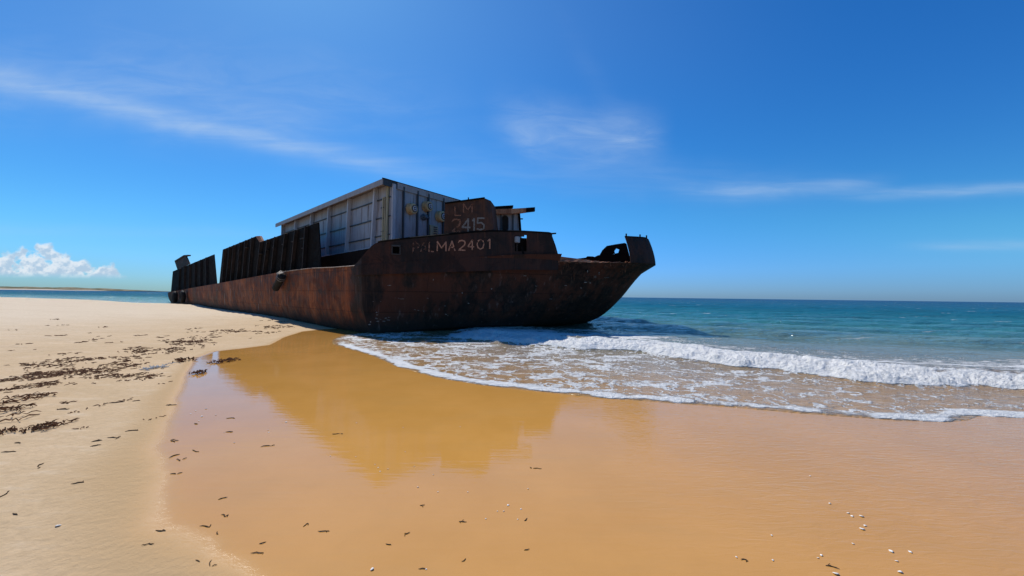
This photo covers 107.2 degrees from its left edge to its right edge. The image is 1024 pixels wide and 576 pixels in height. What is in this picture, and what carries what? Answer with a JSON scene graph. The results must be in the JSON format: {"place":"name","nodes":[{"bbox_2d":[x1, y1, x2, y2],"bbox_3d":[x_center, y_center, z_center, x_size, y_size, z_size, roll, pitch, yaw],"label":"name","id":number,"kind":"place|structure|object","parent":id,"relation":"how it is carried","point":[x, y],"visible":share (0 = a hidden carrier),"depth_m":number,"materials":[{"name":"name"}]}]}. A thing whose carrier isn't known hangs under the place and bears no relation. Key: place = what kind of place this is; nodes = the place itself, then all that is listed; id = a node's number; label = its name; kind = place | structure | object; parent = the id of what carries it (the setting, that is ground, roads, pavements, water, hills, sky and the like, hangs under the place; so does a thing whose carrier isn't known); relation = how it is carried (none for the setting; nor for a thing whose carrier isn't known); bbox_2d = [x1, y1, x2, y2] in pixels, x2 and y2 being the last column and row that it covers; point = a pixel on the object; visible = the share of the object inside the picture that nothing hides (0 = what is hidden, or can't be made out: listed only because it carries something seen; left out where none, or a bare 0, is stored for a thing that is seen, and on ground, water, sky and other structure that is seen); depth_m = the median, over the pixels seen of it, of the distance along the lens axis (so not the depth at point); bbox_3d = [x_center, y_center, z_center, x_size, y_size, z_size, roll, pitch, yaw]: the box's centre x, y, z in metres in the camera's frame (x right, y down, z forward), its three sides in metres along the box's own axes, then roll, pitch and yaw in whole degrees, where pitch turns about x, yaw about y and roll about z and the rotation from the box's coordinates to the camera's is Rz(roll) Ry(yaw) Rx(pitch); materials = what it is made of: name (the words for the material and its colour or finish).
{"place":"outdoors","nodes":[
{"label":"outdoors","id":0,"kind":"place"},
{"bbox_2d":[0,289,97,290],"bbox_3d":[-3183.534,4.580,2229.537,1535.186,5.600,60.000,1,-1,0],"label":"beach","id":1,"kind":"structure","parent":0,"point":[43,289],"depth_m":2228.47,"materials":[{"name":"beige sand"}]},
{"bbox_2d":[0,286,170,291],"bbox_3d":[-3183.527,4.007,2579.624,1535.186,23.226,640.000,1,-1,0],"label":"dune","id":2,"kind":"structure","parent":0,"point":[61,288],"depth_m":2371.47,"materials":[{"name":"beige sand"}]},
{"bbox_2d":[0,297,1023,575],"bbox_3d":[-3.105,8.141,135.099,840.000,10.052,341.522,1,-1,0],"label":"beach sand","id":3,"kind":"structure","parent":0,"point":[608,487],"depth_m":3.39,"materials":[{"name":"beige sand"}]},
{"bbox_2d":[0,425,22,434],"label":"seaweed clump","id":4,"kind":"object","parent":3,"relation":"on","point":[14,429],"visible":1,"depth_m":4.20,"materials":[{"name":"brown plant"}]},
{"bbox_2d":[0,403,36,411],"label":"seaweed clump","id":5,"kind":"object","parent":3,"relation":"on","point":[5,408],"visible":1,"depth_m":4.91,"materials":[{"name":"brown plant"}]},
{"bbox_2d":[0,410,40,421],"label":"seaweed clump","id":6,"kind":"object","parent":3,"relation":"on","point":[12,414],"visible":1,"depth_m":4.66,"materials":[{"name":"brown plant"}]},
{"bbox_2d":[0,391,56,404],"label":"seaweed clump","id":7,"kind":"object","parent":3,"relation":"on","point":[27,396],"visible":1,"depth_m":5.46,"materials":[{"name":"brown plant"}]},
{"bbox_2d":[19,418,78,432],"bbox_3d":[-5.381,1.586,4.396,0.324,0.064,0.460,1,-1,0],"label":"seaweed clump","id":8,"kind":"object","parent":3,"relation":"on","point":[40,426],"visible":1,"depth_m":4.33,"materials":[{"name":"brown plant"}]},
{"bbox_2d":[0,319,294,428],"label":"seaweed wrack","id":9,"kind":"object","parent":3,"relation":"on","point":[69,372],"visible":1,"depth_m":7.59,"materials":[{"name":"brown plant"}]},
{"bbox_2d":[139,362,174,370],"bbox_3d":[-7.382,1.632,7.873,0.419,0.053,0.738,1,-1,-26],"label":"net scrap","id":10,"kind":"object","parent":3,"relation":"on","point":[152,367],"visible":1,"depth_m":7.79,"materials":[{"name":"fabric"}]},
{"bbox_2d":[172,356,198,362],"bbox_3d":[-7.511,1.633,8.677,0.453,0.100,0.581,1,-1,0],"label":"seaweed clump","id":11,"kind":"object","parent":3,"relation":"on","point":[180,359],"visible":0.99,"depth_m":8.61,"materials":[{"name":"brown plant"}]},
{"bbox_2d":[189,369,206,374],"bbox_3d":[-6.126,1.629,7.372,0.259,0.086,0.426,1,-1,-27],"label":"seaweed clump","id":12,"kind":"object","parent":3,"relation":"on","point":[199,371],"visible":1,"depth_m":7.32,"materials":[{"name":"brown plant"}]},
{"bbox_2d":[207,357,239,363],"bbox_3d":[-6.615,1.649,8.684,0.500,0.102,0.617,1,-1,0],"label":"seaweed clump","id":13,"kind":"object","parent":3,"relation":"on","point":[223,360],"visible":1,"depth_m":8.60,"materials":[{"name":"brown plant"}]},
{"bbox_2d":[168,177,655,332],"bbox_3d":[-19.991,-0.850,41.116,69.817,7.688,20.031,0,-2,42],"label":"barge wreck","id":14,"kind":"object","parent":3,"relation":"on","point":[384,255],"visible":0.95,"depth_m":17.80,"materials":[{"name":"metal"}]},
{"bbox_2d":[172,287,177,302],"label":"tyre fender","id":15,"kind":"object","parent":14,"relation":"hanging from","point":[175,297],"visible":1,"depth_m":46.82,"materials":[{"name":"rubber"}]},
{"bbox_2d":[180,286,185,302],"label":"tyre fender","id":16,"kind":"object","parent":14,"relation":"hanging from","point":[182,296],"visible":1,"depth_m":42.72,"materials":[{"name":"rubber"}]},
{"bbox_2d":[272,271,285,290],"bbox_3d":[-12.922,-0.395,20.917,1.248,1.154,0.454,0,-2,42],"label":"hanging fender","id":17,"kind":"object","parent":14,"relation":"hanging from","point":[279,280],"visible":1,"depth_m":20.69,"materials":[{"name":"rubber"}]},
{"bbox_2d":[0,290,1023,421],"bbox_3d":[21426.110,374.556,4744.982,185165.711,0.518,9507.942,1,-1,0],"label":"sea","id":18,"kind":"structure","parent":0,"point":[936,361],"depth_m":10.44,"materials":[{"name":"liquid"}]},
{"bbox_2d":[0,0,1023,301],"label":"sky","id":19,"kind":"structure","parent":0,"point":[873,150],"materials":[{"name":"blue"}]}
]}

